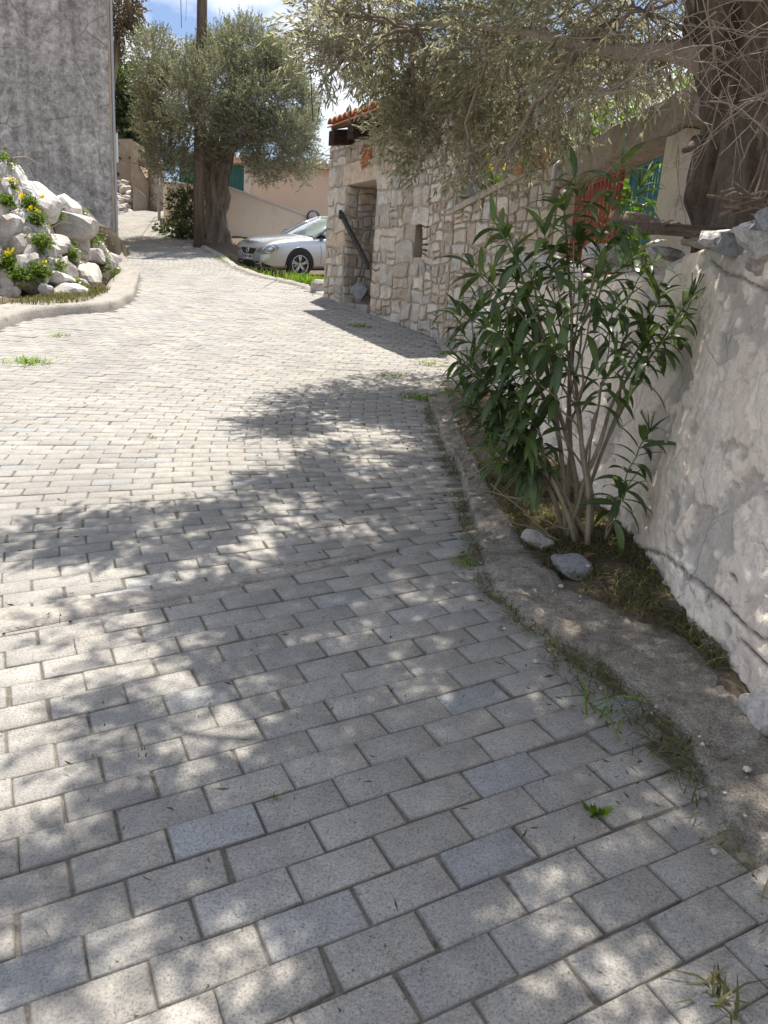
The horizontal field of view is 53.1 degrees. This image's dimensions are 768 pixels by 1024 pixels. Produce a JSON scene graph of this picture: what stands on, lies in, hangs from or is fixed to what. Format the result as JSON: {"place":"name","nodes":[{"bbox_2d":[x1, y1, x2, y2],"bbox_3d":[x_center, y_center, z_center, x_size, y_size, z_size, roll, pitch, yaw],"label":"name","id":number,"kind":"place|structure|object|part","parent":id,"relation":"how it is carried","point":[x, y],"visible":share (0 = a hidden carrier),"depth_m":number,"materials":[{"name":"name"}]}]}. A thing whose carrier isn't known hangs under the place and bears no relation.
{"place":"outdoors","nodes":[
{"label":"outdoors","id":0,"kind":"place"},
{"bbox_2d":[0,293,62,304],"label":"verge soil","id":1,"kind":"structure","parent":0,"point":[23,295],"depth_m":11.17,"materials":[{"name":"beige soil"}]},
{"bbox_2d":[0,268,117,304],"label":"dry grass","id":2,"kind":"structure","parent":1,"relation":"on","point":[72,296],"depth_m":11.06,"materials":[{"name":"plant"}]},
{"bbox_2d":[72,276,87,287],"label":"sorrel plant","id":3,"kind":"object","parent":1,"relation":"on","point":[78,281],"visible":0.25,"depth_m":11.82,"materials":[{"name":"green plant"}]},
{"bbox_2d":[11,194,130,295],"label":"earth bank","id":4,"kind":"structure","parent":0,"point":[118,247],"depth_m":16.41,"materials":[{"name":"soil"}]},
{"bbox_2d":[63,241,82,263],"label":"sorrel plant","id":5,"kind":"object","parent":4,"relation":"on","point":[72,254],"visible":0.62,"depth_m":12.29,"materials":[{"name":"green plant"}]},
{"bbox_2d":[82,207,90,216],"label":"sorrel plant","id":6,"kind":"object","parent":4,"relation":"on","point":[83,213],"visible":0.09,"depth_m":13.83,"materials":[{"name":"green plant"}]},
{"bbox_2d":[90,229,113,252],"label":"sorrel plant","id":7,"kind":"object","parent":4,"relation":"on","point":[95,239],"visible":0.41,"depth_m":14.22,"materials":[{"name":"green plant"}]},
{"bbox_2d":[97,254,114,271],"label":"sorrel plant","id":8,"kind":"object","parent":4,"relation":"on","point":[101,267],"visible":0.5,"depth_m":14.22,"materials":[{"name":"green plant"}]},
{"bbox_2d":[110,266,120,279],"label":"sorrel plant","id":9,"kind":"object","parent":4,"relation":"on","point":[116,271],"visible":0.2,"depth_m":14.76,"materials":[{"name":"green plant"}]},
{"bbox_2d":[205,236,323,278],"bbox_3d":[-0.923,-6.155,18.830,11.700,1.762,12.450,4,16,0],"label":"parking plot","id":10,"kind":"object","parent":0,"point":[229,250],"visible":0.03,"depth_m":20.35,"materials":[{"name":"grey concrete"}]},
{"bbox_2d":[160,171,205,235],"bbox_3d":[-5.516,-8.631,21.691,1.458,1.890,1.396,4,16,0],"label":"shrub","id":11,"kind":"object","parent":10,"relation":"on","point":[181,204],"visible":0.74,"depth_m":21.49,"materials":[{"name":"green plant"}]},
{"bbox_2d":[193,0,206,247],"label":"utility pole","id":12,"kind":"object","parent":10,"relation":"on","point":[198,205],"visible":0.69,"depth_m":19.56,"materials":[{"name":"brown wood"}]},
{"bbox_2d":[119,4,329,242],"bbox_3d":[-4.235,-9.827,19.969,5.994,6.291,4.552,4,16,0],"label":"olive tree","id":13,"kind":"object","parent":10,"relation":"on","point":[237,116],"visible":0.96,"depth_m":19.04,"materials":[{"name":"olive leaf"},{"name":"grey bark"}]},
{"bbox_2d":[214,255,324,284],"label":"grass","id":14,"kind":"structure","parent":10,"relation":"on","point":[299,278],"depth_m":14.75,"materials":[{"name":"green plant"}]},
{"bbox_2d":[226,186,313,237],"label":"ramp wall","id":15,"kind":"structure","parent":10,"relation":"on","point":[249,215],"depth_m":22.68,"materials":[{"name":"beige paint"}]},
{"bbox_2d":[307,210,319,219],"bbox_3d":[-2.148,-8.941,23.274,0.404,0.404,0.108,4,16,0],"label":"hose","id":16,"kind":"object","parent":15,"relation":"hanging from","point":[315,211],"visible":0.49,"depth_m":23.23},
{"bbox_2d":[237,216,326,276],"bbox_3d":[-1.456,-6.762,19.556,4.444,1.446,2.220,-12,25,-34],"label":"parked car","id":17,"kind":"object","parent":10,"relation":"on","point":[299,248],"visible":0.56,"depth_m":18.33,"materials":[{"name":"silver metal"}]},
{"bbox_3d":[-1.193,-7.241,19.560,2.590,0.410,1.600,-12,25,-34],"label":"window glass","id":18,"kind":"part","parent":17,"relation":"part of","materials":[{"name":"grey"}]},
{"bbox_2d":[0,209,767,1023],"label":"road","id":19,"kind":"structure","parent":0,"point":[188,293],"depth_m":2.21,"materials":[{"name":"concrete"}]},
{"bbox_2d":[2,354,76,365],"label":"weed","id":20,"kind":"object","parent":19,"relation":"on","point":[26,360],"visible":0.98,"depth_m":7.60,"materials":[{"name":"green plant"}]},
{"bbox_2d":[0,159,121,297],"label":"rubble wall","id":21,"kind":"structure","parent":19,"relation":"on","point":[81,229],"depth_m":11.83,"materials":[{"name":"stone"}]},
{"bbox_2d":[0,247,16,271],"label":"sorrel plant","id":22,"kind":"object","parent":21,"relation":"on","point":[4,263],"visible":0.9,"depth_m":11.21,"materials":[{"name":"green plant"}]},
{"bbox_2d":[0,147,16,171],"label":"sorrel plant","id":23,"kind":"object","parent":21,"relation":"on","point":[4,157],"visible":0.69,"depth_m":11.72,"materials":[{"name":"green plant"}]},
{"bbox_2d":[0,175,18,190],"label":"sorrel plant","id":24,"kind":"object","parent":21,"relation":"on","point":[13,182],"visible":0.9,"depth_m":11.69,"materials":[{"name":"yellow plant"}]},
{"bbox_2d":[0,192,20,212],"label":"sorrel plant","id":25,"kind":"object","parent":21,"relation":"on","point":[5,198],"visible":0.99,"depth_m":11.57,"materials":[{"name":"green plant"}]},
{"bbox_2d":[5,259,34,289],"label":"sorrel plant","id":26,"kind":"object","parent":21,"relation":"on","point":[19,276],"visible":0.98,"depth_m":11.17,"materials":[{"name":"green plant"}]},
{"bbox_2d":[0,150,41,189],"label":"dead weed","id":27,"kind":"object","parent":21,"relation":"on","point":[22,167],"visible":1,"depth_m":11.79,"materials":[{"name":"beige plant"}]},
{"bbox_2d":[6,149,42,160],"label":"dead weed","id":28,"kind":"object","parent":21,"relation":"on","point":[24,155],"visible":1,"depth_m":11.91,"materials":[{"name":"beige plant"}]},
{"bbox_2d":[15,189,43,214],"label":"sorrel plant","id":29,"kind":"object","parent":21,"relation":"on","point":[28,202],"visible":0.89,"depth_m":11.73,"materials":[{"name":"green plant"}]},
{"bbox_2d":[25,205,49,228],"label":"sorrel plant","id":30,"kind":"object","parent":21,"relation":"on","point":[36,217],"visible":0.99,"depth_m":11.68,"materials":[{"name":"green plant"}]},
{"bbox_2d":[24,258,52,283],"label":"sorrel plant","id":31,"kind":"object","parent":21,"relation":"on","point":[44,272],"visible":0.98,"depth_m":11.26,"materials":[{"name":"green plant"}]},
{"bbox_2d":[24,229,56,254],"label":"sorrel plant","id":32,"kind":"object","parent":21,"relation":"on","point":[38,239],"visible":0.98,"depth_m":11.51,"materials":[{"name":"green plant"}]},
{"bbox_2d":[42,252,69,272],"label":"sorrel plant","id":33,"kind":"object","parent":21,"relation":"on","point":[60,265],"visible":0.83,"depth_m":11.62,"materials":[{"name":"green plant"}]},
{"bbox_2d":[40,221,71,238],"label":"dead weed","id":34,"kind":"object","parent":21,"relation":"on","point":[52,227],"visible":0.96,"depth_m":11.84,"materials":[{"name":"beige plant"}]},
{"bbox_2d":[53,204,71,225],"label":"sorrel plant","id":35,"kind":"object","parent":21,"relation":"on","point":[62,214],"visible":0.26,"depth_m":12.40,"materials":[{"name":"green plant"}]},
{"bbox_2d":[45,331,81,336],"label":"weed","id":36,"kind":"object","parent":19,"relation":"on","point":[61,334],"visible":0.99,"depth_m":9.11,"materials":[{"name":"green plant"}]},
{"bbox_2d":[0,253,140,329],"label":"kerb strip","id":37,"kind":"object","parent":19,"relation":"on","point":[121,292],"visible":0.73,"depth_m":10.71,"materials":[{"name":"concrete"}]},
{"bbox_2d":[0,547,397,632],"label":"mortar strip","id":38,"kind":"object","parent":19,"relation":"on","point":[22,618],"visible":1,"depth_m":2.91,"materials":[{"name":"concrete"}]},
{"bbox_2d":[163,226,323,295],"bbox_3d":[-3.878,-6.167,18.266,0.649,1.739,13.489,-4,18,-27],"label":"kerb strip","id":39,"kind":"object","parent":19,"relation":"on","point":[231,264],"visible":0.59,"depth_m":15.53,"materials":[{"name":"concrete"}]},
{"bbox_2d":[151,218,205,239],"bbox_3d":[-5.805,-7.978,22.175,1.452,1.046,2.996,-9,20,-37],"label":"ivy","id":40,"kind":"object","parent":39,"relation":"on","point":[186,231],"visible":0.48,"depth_m":21.90,"materials":[{"name":"green plant"}]},
{"bbox_2d":[310,279,323,290],"bbox_3d":[-1.133,-3.952,13.454,0.319,0.236,0.270,4,16,0],"label":"rock","id":41,"kind":"object","parent":39,"relation":"on","point":[317,285],"visible":0.67,"depth_m":13.35,"materials":[{"name":"white stone"}]},
{"bbox_2d":[262,792,284,798],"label":"weed","id":42,"kind":"object","parent":19,"relation":"on","point":[274,796],"visible":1,"depth_m":1.94,"materials":[{"name":"green plant"}]},
{"bbox_2d":[347,323,372,327],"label":"weed","id":43,"kind":"object","parent":19,"relation":"on","point":[363,325],"visible":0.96,"depth_m":10.41,"materials":[{"name":"green plant"}]},
{"bbox_2d":[1,391,752,1015],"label":"joint moss","id":44,"kind":"object","parent":19,"relation":"on","point":[255,679],"visible":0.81,"depth_m":2.25,"materials":[{"name":"green plant"}]},
{"bbox_2d":[7,301,767,967],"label":"leaf litter","id":45,"kind":"object","parent":19,"relation":"on","point":[463,639],"visible":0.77,"depth_m":2.66,"materials":[{"name":"brown plant"}]},
{"bbox_2d":[382,372,407,376],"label":"weed","id":46,"kind":"object","parent":19,"relation":"on","point":[394,374],"visible":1,"depth_m":7.70,"materials":[{"name":"green plant"}]},
{"bbox_2d":[354,299,458,380],"bbox_3d":[0.415,-2.440,10.289,0.984,0.733,6.135,-1,17,-15],"label":"gutter","id":47,"kind":"object","parent":19,"relation":"on","point":[451,359],"visible":0.17,"depth_m":9.27,"materials":[{"name":"concrete"}]},
{"bbox_2d":[388,390,457,401],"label":"weed","id":48,"kind":"object","parent":19,"relation":"on","point":[417,396],"visible":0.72,"depth_m":6.72,"materials":[{"name":"green plant"}]},
{"bbox_2d":[414,359,445,365],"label":"weed","id":49,"kind":"object","parent":19,"relation":"on","point":[428,362],"visible":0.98,"depth_m":8.34,"materials":[{"name":"green plant"}]},
{"bbox_2d":[443,553,483,573],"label":"weed","id":50,"kind":"object","parent":19,"relation":"on","point":[464,559],"visible":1,"depth_m":3.37,"materials":[{"name":"green plant"}]},
{"bbox_2d":[444,151,561,341],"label":"retaining wall","id":51,"kind":"structure","parent":19,"relation":"on","point":[467,215],"depth_m":8.77,"materials":[{"name":"stone"}]},
{"bbox_2d":[470,153,506,191],"bbox_3d":[1.286,-3.886,8.955,0.522,0.496,0.424,-1,17,-17],"label":"flowering plant","id":52,"kind":"object","parent":51,"relation":"on","point":[492,178],"visible":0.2,"depth_m":8.91,"materials":[{"name":"green plant"}]},
{"bbox_2d":[514,143,561,174],"bbox_3d":[1.605,-3.659,8.010,0.240,0.257,0.586,-5,18,-29],"label":"planter","id":53,"kind":"object","parent":51,"relation":"on","point":[544,152],"visible":0.14,"depth_m":7.86,"materials":[{"name":"ceramic"}]},
{"bbox_2d":[509,141,548,171],"bbox_3d":[1.558,-3.722,7.977,0.406,0.401,0.320,18,21,40],"label":"flowering plant","id":54,"kind":"object","parent":53,"relation":"in","point":[528,158],"visible":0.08,"depth_m":7.92,"materials":[{"name":"green plant"}]},
{"bbox_2d":[414,379,763,854],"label":"gravel","id":55,"kind":"structure","parent":19,"relation":"on","point":[713,851],"depth_m":2.44,"materials":[{"name":"grey gravel"}]},
{"bbox_2d":[580,798,613,817],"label":"dandelion","id":56,"kind":"object","parent":19,"relation":"on","point":[592,809],"visible":1,"depth_m":1.92,"materials":[{"name":"green plant"}]},
{"bbox_2d":[428,380,767,865],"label":"curb","id":57,"kind":"object","parent":19,"relation":"on","point":[705,705],"visible":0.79,"depth_m":2.60,"materials":[{"name":"concrete"}]},
{"bbox_2d":[554,663,673,740],"bbox_3d":[0.665,0.580,2.301,0.344,0.099,0.332,15,19,34],"label":"weed","id":58,"kind":"object","parent":19,"relation":"on","point":[592,708],"visible":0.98,"depth_m":2.31,"materials":[{"name":"green plant"}]},
{"bbox_2d":[658,960,767,1023],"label":"weed","id":59,"kind":"object","parent":19,"relation":"on","point":[720,1000],"visible":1,"depth_m":1.47,"materials":[{"name":"green plant"}]},
{"bbox_2d":[113,0,691,182],"label":"sky","id":60,"kind":"structure","parent":0,"point":[166,11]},
{"bbox_2d":[445,387,767,745],"bbox_3d":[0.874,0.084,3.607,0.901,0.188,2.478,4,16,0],"label":"dry grass","id":61,"kind":"structure","parent":0,"point":[706,649],"depth_m":3.26,"materials":[{"name":"plant"}]},
{"bbox_2d":[521,529,554,549],"bbox_3d":[0.696,0.127,3.476,0.157,0.083,0.103,13,18,29],"label":"rock","id":62,"kind":"object","parent":61,"relation":"on","point":[531,535],"visible":0.87,"depth_m":3.45,"materials":[{"name":"stone"}]},
{"bbox_2d":[423,131,705,554],"bbox_3d":[0.787,-0.705,3.380,1.257,1.806,0.772,4,16,0],"label":"oleander","id":63,"kind":"object","parent":61,"relation":"on","point":[528,447],"visible":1,"depth_m":3.36,"materials":[{"name":"green plant"}]},
{"bbox_2d":[550,553,592,580],"bbox_3d":[0.782,0.226,3.203,0.182,0.095,0.126,8,16,12],"label":"rock","id":64,"kind":"object","parent":61,"relation":"on","point":[574,562],"visible":0.93,"depth_m":3.17,"materials":[{"name":"grey stone"}]},
{"bbox_2d":[583,552,596,557],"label":"dead leaf","id":65,"kind":"object","parent":61,"relation":"on","point":[586,554],"visible":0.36,"depth_m":3.27,"materials":[{"name":"plant"}]},
{"bbox_2d":[414,380,767,915],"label":"edge grass","id":66,"kind":"structure","parent":61,"relation":"on","point":[659,725],"depth_m":2.42,"materials":[{"name":"green plant"}]},
{"bbox_2d":[456,207,767,735],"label":"garden wall","id":67,"kind":"structure","parent":61,"relation":"on","point":[701,538],"depth_m":3.01,"materials":[{"name":"white plaster"}]},
{"bbox_2d":[552,85,699,269],"bbox_3d":[1.979,-2.129,6.659,0.462,2.195,3.257,3,16,-5],"label":"gateway","id":68,"kind":"object","parent":67,"relation":"on","point":[661,140],"visible":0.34,"depth_m":5.37,"materials":[{"name":"beige paint"}]},
{"bbox_2d":[544,160,562,210],"bbox_3d":[1.698,-3.214,7.577,0.183,0.470,0.044,4,16,0],"label":"drainpipe","id":69,"kind":"object","parent":68,"relation":"attached to","point":[553,183],"visible":0.65,"depth_m":7.55,"materials":[{"name":"white plastic"}]},
{"bbox_2d":[568,169,624,274],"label":"garden gate","id":70,"kind":"structure","parent":68,"relation":"attached to","point":[610,187],"depth_m":6.86,"materials":[{"name":"red metal"}]},
{"bbox_2d":[620,156,663,245],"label":"garden gate","id":71,"kind":"structure","parent":68,"relation":"attached to","point":[650,185],"depth_m":5.93,"materials":[{"name":"teal metal"}]},
{"bbox_2d":[614,220,724,237],"bbox_3d":[1.451,-1.485,4.019,0.260,0.175,1.208,5,16,3],"label":"plank","id":72,"kind":"object","parent":67,"relation":"on","point":[671,229],"visible":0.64,"depth_m":3.47,"materials":[{"name":"wood"}]},
{"bbox_2d":[608,210,680,234],"bbox_3d":[1.557,-1.732,4.573,0.111,0.258,1.412,4,16,0],"label":"log","id":73,"kind":"object","parent":72,"relation":"on","point":[637,216],"visible":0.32,"depth_m":4.61,"materials":[{"name":"grey wood"}]},
{"bbox_2d":[717,197,751,208],"bbox_3d":[1.504,-1.256,3.035,0.344,0.233,0.109,4,16,0],"label":"dry stick","id":74,"kind":"object","parent":67,"relation":"on","point":[727,200],"visible":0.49,"depth_m":3.06,"materials":[{"name":"brown wood"}]},
{"bbox_2d":[706,149,764,199],"bbox_3d":[1.472,-1.407,3.194,0.235,0.219,0.102,4,16,0],"label":"dry stick","id":75,"kind":"object","parent":67,"relation":"on","point":[713,196],"visible":0.63,"depth_m":3.20,"materials":[{"name":"brown wood"}]},
{"bbox_2d":[717,208,762,217],"bbox_3d":[1.392,-1.190,2.801,0.361,0.251,0.067,-1,17,-18],"label":"dry stick","id":76,"kind":"object","parent":67,"relation":"on","point":[722,214],"visible":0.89,"depth_m":2.80,"materials":[{"name":"wood"}]},
{"bbox_2d":[721,154,766,206],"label":"dry stick","id":77,"kind":"object","parent":67,"relation":"on","point":[736,198],"visible":0.52,"depth_m":3.13,"materials":[{"name":"wood"}]},
{"bbox_2d":[720,189,767,207],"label":"dry stick","id":78,"kind":"object","parent":67,"relation":"on","point":[758,204],"visible":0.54,"depth_m":2.92,"materials":[{"name":"wood"}]},
{"bbox_2d":[724,199,767,210],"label":"dry stick","id":79,"kind":"object","parent":67,"relation":"on","point":[731,207],"visible":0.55,"depth_m":2.81,"materials":[{"name":"brown wood"}]},
{"bbox_2d":[726,166,767,215],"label":"dry stick","id":80,"kind":"object","parent":67,"relation":"on","point":[760,193],"visible":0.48,"depth_m":3.05,"materials":[{"name":"wood"}]},
{"bbox_2d":[735,208,758,213],"bbox_3d":[1.460,-1.196,2.784,0.330,0.244,0.081,0,16,-14],"label":"dry stick","id":81,"kind":"object","parent":67,"relation":"on","point":[747,210],"visible":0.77,"depth_m":2.79,"materials":[{"name":"wood"}]},
{"bbox_2d":[731,181,765,197],"bbox_3d":[1.550,-1.325,3.073,0.349,0.236,0.083,3,16,-3],"label":"dry stick","id":82,"kind":"object","parent":67,"relation":"on","point":[741,189],"visible":0.81,"depth_m":3.05,"materials":[{"name":"wood"}]},
{"bbox_2d":[743,196,758,199],"bbox_3d":[1.570,-1.315,2.969,0.305,0.224,0.108,4,16,0],"label":"dry stick","id":83,"kind":"object","parent":67,"relation":"on","point":[745,197],"visible":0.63,"depth_m":3.01,"materials":[{"name":"brown wood"}]},
{"bbox_2d":[757,193,767,202],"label":"dry stick","id":84,"kind":"object","parent":67,"relation":"on","point":[761,198],"visible":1,"depth_m":2.88,"materials":[{"name":"brown wood"}]},
{"bbox_3d":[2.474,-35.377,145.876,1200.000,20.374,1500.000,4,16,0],"label":"ground","id":85,"kind":"structure","parent":0,"visible":0},
{"bbox_2d":[0,0,118,234],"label":"grey house","id":86,"kind":"structure","parent":85,"relation":"on","point":[57,103],"depth_m":17.26,"materials":[{"name":"white concrete"}]},
{"bbox_2d":[114,179,132,211],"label":"lane wall","id":87,"kind":"structure","parent":85,"relation":"on","point":[124,201],"depth_m":27.64,"materials":[{"name":"white stone"}]},
{"bbox_2d":[109,0,152,96],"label":"reddish tree","id":88,"kind":"object","parent":85,"relation":"on","point":[126,19],"visible":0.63,"depth_m":26.55,"materials":[{"name":"green plant"}]},
{"bbox_2d":[113,139,161,210],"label":"tan house","id":89,"kind":"structure","parent":85,"relation":"on","point":[133,174],"depth_m":27.84,"materials":[{"name":"beige paint"}]},
{"bbox_2d":[112,54,167,194],"bbox_3d":[-10.830,-15.793,31.360,4.167,6.029,4.755,4,16,0],"label":"evergreen tree","id":90,"kind":"object","parent":85,"relation":"on","point":[122,108],"visible":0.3,"depth_m":30.32,"materials":[{"name":"green plant"}]},
{"bbox_2d":[148,163,164,210],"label":"whitewashed wall","id":91,"kind":"structure","parent":85,"relation":"on","point":[153,195],"depth_m":27.92,"materials":[{"name":"white paint"}]},
{"bbox_2d":[157,161,205,227],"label":"corner wall","id":92,"kind":"structure","parent":85,"relation":"on","point":[167,211],"depth_m":23.96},
{"bbox_2d":[179,151,329,216],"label":"peach house","id":93,"kind":"structure","parent":85,"relation":"on","point":[305,199],"depth_m":26.52,"materials":[{"name":"beige plaster"},{"name":"teal paint"}]},
{"bbox_2d":[307,4,312,120],"bbox_3d":[-1.464,-9.047,15.126,0.024,2.059,2.016,4,16,0],"label":"service wire","id":94,"kind":"object","parent":85,"relation":"on","point":[311,87],"visible":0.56,"depth_m":15.85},
{"bbox_2d":[323,55,658,336],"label":"stone house","id":95,"kind":"structure","parent":85,"relation":"on","point":[405,277],"depth_m":10.79,"materials":[{"name":"stone"}]},
{"bbox_2d":[338,210,369,268],"bbox_3d":[-0.464,-4.152,11.664,0.071,0.876,1.235,-4,18,-26],"label":"rail","id":96,"kind":"object","parent":95,"relation":"attached to","point":[341,216],"visible":1,"depth_m":11.62,"materials":[{"name":"black metal"}]},
{"bbox_2d":[352,282,367,300],"bbox_3d":[-0.376,-3.490,12.141,0.253,0.294,0.284,4,16,0],"label":"rock","id":97,"kind":"object","parent":95,"relation":"on","point":[359,290],"visible":1,"depth_m":12.04,"materials":[{"name":"grey stone"}]},
{"bbox_2d":[465,168,485,198],"bbox_3d":[1.059,-3.896,9.572,0.383,0.759,0.633,4,16,0],"label":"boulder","id":98,"kind":"object","parent":95,"relation":"on","point":[471,193],"visible":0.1,"depth_m":9.28,"materials":[{"name":"grey stone"}]},
{"bbox_3d":[1.507,-1.250,2.891,0.178,0.239,0.115,4,16,0],"label":"dry stick","id":99,"kind":"object","parent":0,"visible":0},
{"bbox_2d":[735,196,767,206],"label":"dry stick","id":100,"kind":"object","parent":99,"relation":"on","point":[746,203],"visible":0.56,"depth_m":2.92,"materials":[{"name":"wood"}]},
{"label":"garden ground","id":101,"kind":"structure","parent":0,"visible":0},
{"bbox_2d":[499,0,690,122],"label":"garden tree","id":102,"kind":"object","parent":101,"relation":"on","point":[559,28],"visible":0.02,"depth_m":10.98,"materials":[{"name":"green plant"}]},
{"bbox_2d":[525,66,694,264],"bbox_3d":[2.864,-4.743,10.384,2.621,2.904,1.871,4,16,0],"label":"garden bush","id":103,"kind":"object","parent":101,"relation":"on","point":[594,128],"visible":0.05,"depth_m":10.05,"materials":[{"name":"green plant"}]},
{"bbox_2d":[588,163,660,269],"bbox_3d":[2.857,-3.486,8.696,2.226,1.838,1.806,18,21,40],"label":"garden bush","id":104,"kind":"object","parent":101,"relation":"on","point":[639,209],"visible":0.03,"depth_m":8.35,"materials":[{"name":"green plant"}]},
{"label":"terrace","id":105,"kind":"structure","parent":0,"visible":0},
{"bbox_2d":[256,0,767,252],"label":"olive tree","id":106,"kind":"object","parent":105,"relation":"on","point":[719,49],"visible":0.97,"depth_m":5.28,"materials":[{"name":"green plant"}]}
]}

